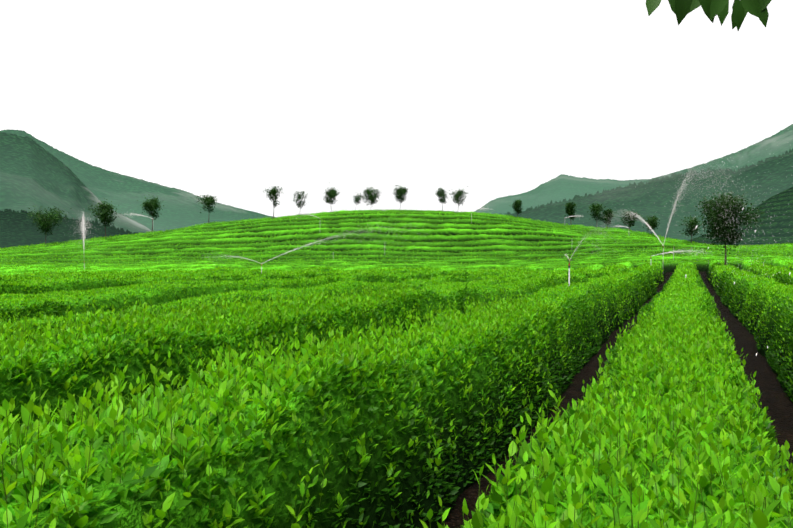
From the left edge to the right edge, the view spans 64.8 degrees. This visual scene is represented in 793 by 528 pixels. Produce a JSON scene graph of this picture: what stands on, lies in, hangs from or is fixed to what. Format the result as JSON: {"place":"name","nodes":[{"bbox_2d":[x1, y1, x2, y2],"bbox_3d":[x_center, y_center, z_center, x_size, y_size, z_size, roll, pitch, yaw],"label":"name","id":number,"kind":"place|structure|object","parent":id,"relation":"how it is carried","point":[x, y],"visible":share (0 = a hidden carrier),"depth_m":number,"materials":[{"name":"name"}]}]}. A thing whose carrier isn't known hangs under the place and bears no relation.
{"place":"outdoors","nodes":[
{"label":"outdoors","id":0,"kind":"place"},
{"bbox_2d":[0,132,151,232],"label":"mountain","id":1,"kind":"structure","parent":0,"point":[33,173],"depth_m":631.18,"materials":[{"name":"green plant"}]},
{"bbox_2d":[0,129,274,231],"bbox_3d":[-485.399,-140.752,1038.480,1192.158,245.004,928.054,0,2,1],"label":"mountain","id":2,"kind":"structure","parent":0,"point":[180,207],"depth_m":1242.44,"materials":[{"name":"green plant"}]},
{"bbox_2d":[0,0,792,216],"label":"sky","id":3,"kind":"structure","parent":0,"point":[230,101],"materials":[{"name":"white"}]},
{"bbox_2d":[71,137,792,283],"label":"water spray","id":4,"kind":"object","parent":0,"point":[320,241],"depth_m":40.79,"materials":[{"name":"white liquid"}]},
{"bbox_2d":[474,174,649,214],"bbox_3d":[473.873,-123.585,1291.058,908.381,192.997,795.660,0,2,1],"label":"mountain","id":5,"kind":"structure","parent":0,"point":[561,187],"depth_m":1539.57,"materials":[{"name":"green plant"}]},
{"bbox_2d":[443,271,792,527],"bbox_3d":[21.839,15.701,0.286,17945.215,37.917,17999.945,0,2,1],"label":"ground","id":6,"kind":"structure","parent":0,"point":[774,397],"depth_m":9.29,"materials":[{"name":"soil"}]},
{"bbox_2d":[24,205,68,243],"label":"ridge tree","id":7,"kind":"object","parent":6,"relation":"on","point":[46,225],"visible":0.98,"depth_m":88.29,"materials":[{"name":"green plant"}]},
{"bbox_2d":[0,209,137,247],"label":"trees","id":8,"kind":"object","parent":6,"relation":"on","point":[17,228],"visible":0.19,"depth_m":260.52,"materials":[{"name":"green plant"}]},
{"bbox_2d":[87,198,117,237],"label":"ridge tree","id":9,"kind":"object","parent":6,"relation":"on","point":[104,208],"visible":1,"depth_m":89.60,"materials":[{"name":"green plant"}]},
{"bbox_2d":[137,194,163,231],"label":"ridge tree","id":10,"kind":"object","parent":6,"relation":"on","point":[153,205],"visible":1,"depth_m":89.69,"materials":[{"name":"green plant"}]},
{"bbox_2d":[196,195,218,223],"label":"ridge tree","id":11,"kind":"object","parent":6,"relation":"on","point":[209,200],"visible":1,"depth_m":89.86,"materials":[{"name":"green plant"}]},
{"bbox_2d":[265,186,283,218],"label":"ridge tree","id":12,"kind":"object","parent":6,"relation":"on","point":[274,191],"visible":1,"depth_m":90.46,"materials":[{"name":"green plant"}]},
{"bbox_2d":[291,189,308,214],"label":"ridge tree","id":13,"kind":"object","parent":6,"relation":"on","point":[300,202],"visible":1,"depth_m":90.43,"materials":[{"name":"green plant"}]},
{"bbox_2d":[321,185,340,211],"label":"ridge tree","id":14,"kind":"object","parent":6,"relation":"on","point":[330,194],"visible":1,"depth_m":90.56,"materials":[{"name":"green plant"}]},
{"bbox_2d":[352,192,363,209],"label":"ridge tree","id":15,"kind":"object","parent":6,"relation":"on","point":[357,198],"visible":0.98,"depth_m":90.38,"materials":[{"name":"green plant"}]},
{"bbox_2d":[362,185,382,209],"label":"ridge tree","id":16,"kind":"object","parent":6,"relation":"on","point":[373,197],"visible":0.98,"depth_m":90.55,"materials":[{"name":"green plant"}]},
{"bbox_2d":[0,279,792,527],"bbox_3d":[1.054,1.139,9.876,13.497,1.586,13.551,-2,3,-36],"label":"tea bushes","id":17,"kind":"object","parent":6,"relation":"on","point":[494,504],"visible":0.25,"depth_m":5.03,"materials":[{"name":"green plant"}]},
{"bbox_2d":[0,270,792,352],"bbox_3d":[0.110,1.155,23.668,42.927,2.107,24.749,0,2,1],"label":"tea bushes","id":18,"kind":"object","parent":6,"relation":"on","point":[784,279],"visible":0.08,"depth_m":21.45,"materials":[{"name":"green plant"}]},
{"bbox_2d":[0,210,792,527],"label":"field","id":19,"kind":"structure","parent":6,"relation":"on","point":[288,230],"depth_m":9.20,"materials":[{"name":"green plant"}]},
{"bbox_2d":[0,208,792,274],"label":"tea bushes","id":20,"kind":"object","parent":19,"relation":"on","point":[564,267],"visible":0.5,"depth_m":70.86,"materials":[{"name":"green plant"}]},
{"bbox_2d":[0,261,792,316],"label":"tea bushes","id":21,"kind":"object","parent":6,"relation":"on","point":[678,281],"visible":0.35,"depth_m":30.12,"materials":[{"name":"green plant"}]},
{"bbox_2d":[391,185,407,205],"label":"ridge tree","id":22,"kind":"object","parent":6,"relation":"on","point":[400,193],"visible":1,"depth_m":90.49,"materials":[{"name":"green plant"}]},
{"bbox_2d":[435,187,448,210],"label":"ridge tree","id":23,"kind":"object","parent":6,"relation":"on","point":[440,193],"visible":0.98,"depth_m":90.23,"materials":[{"name":"green plant"}]},
{"bbox_2d":[449,186,467,205],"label":"ridge tree","id":24,"kind":"object","parent":6,"relation":"on","point":[458,196],"visible":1,"depth_m":90.30,"materials":[{"name":"green plant"}]},
{"bbox_2d":[510,199,522,217],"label":"ridge tree","id":25,"kind":"object","parent":6,"relation":"on","point":[516,204],"visible":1,"depth_m":89.90,"materials":[{"name":"green plant"}]},
{"bbox_2d":[567,259,572,285],"bbox_3d":[4.063,0.972,14.703,0.059,2.198,0.146,-1,3,-24],"label":"sprinkler","id":26,"kind":"object","parent":6,"relation":"on","point":[569,272],"visible":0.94,"depth_m":14.68,"materials":[{"name":"grey plastic"}]},
{"bbox_2d":[564,202,576,220],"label":"ridge tree","id":27,"kind":"object","parent":6,"relation":"on","point":[570,209],"visible":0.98,"depth_m":89.80,"materials":[{"name":"green plant"}]},
{"bbox_2d":[589,201,606,227],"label":"ridge tree","id":28,"kind":"object","parent":6,"relation":"on","point":[597,208],"visible":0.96,"depth_m":89.56,"materials":[{"name":"green plant"}]},
{"bbox_2d":[602,208,614,228],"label":"ridge tree","id":29,"kind":"object","parent":6,"relation":"on","point":[608,216],"visible":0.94,"depth_m":89.36,"materials":[{"name":"green plant"}]},
{"bbox_2d":[620,209,640,229],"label":"ridge tree","id":30,"kind":"object","parent":6,"relation":"on","point":[630,218],"visible":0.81,"depth_m":88.53,"materials":[{"name":"green plant"}]},
{"bbox_2d":[642,215,659,234],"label":"ridge tree","id":31,"kind":"object","parent":6,"relation":"on","point":[652,221],"visible":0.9,"depth_m":86.73,"materials":[{"name":"green plant"}]},
{"bbox_2d":[679,215,700,242],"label":"ridge tree","id":32,"kind":"object","parent":6,"relation":"on","point":[692,224],"visible":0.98,"depth_m":77.17,"materials":[{"name":"green plant"}]},
{"bbox_2d":[695,190,774,264],"bbox_3d":[21.461,-1.750,40.639,3.953,6.650,4.342,0,2,1],"label":"tree","id":33,"kind":"object","parent":6,"relation":"on","point":[717,218],"visible":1,"depth_m":40.23,"materials":[{"name":"green plant"}]},
{"bbox_2d":[687,187,792,245],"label":"hill","id":34,"kind":"structure","parent":6,"relation":"on","point":[779,206],"depth_m":211.29,"materials":[{"name":"green plant"}]},
{"bbox_2d":[499,149,792,239],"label":"mountain","id":35,"kind":"structure","parent":0,"point":[770,176],"depth_m":470.28,"materials":[{"name":"green plant"}]},
{"bbox_2d":[646,0,770,30],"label":"leaves","id":36,"kind":"object","parent":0,"point":[682,9],"visible":1,"depth_m":1.35,"materials":[{"name":"green plant"}]},
{"bbox_2d":[636,124,792,184],"bbox_3d":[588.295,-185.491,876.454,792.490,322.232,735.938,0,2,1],"label":"mountain","id":37,"kind":"structure","parent":0,"point":[779,143],"depth_m":1076.38,"materials":[{"name":"green plant"}]}
]}

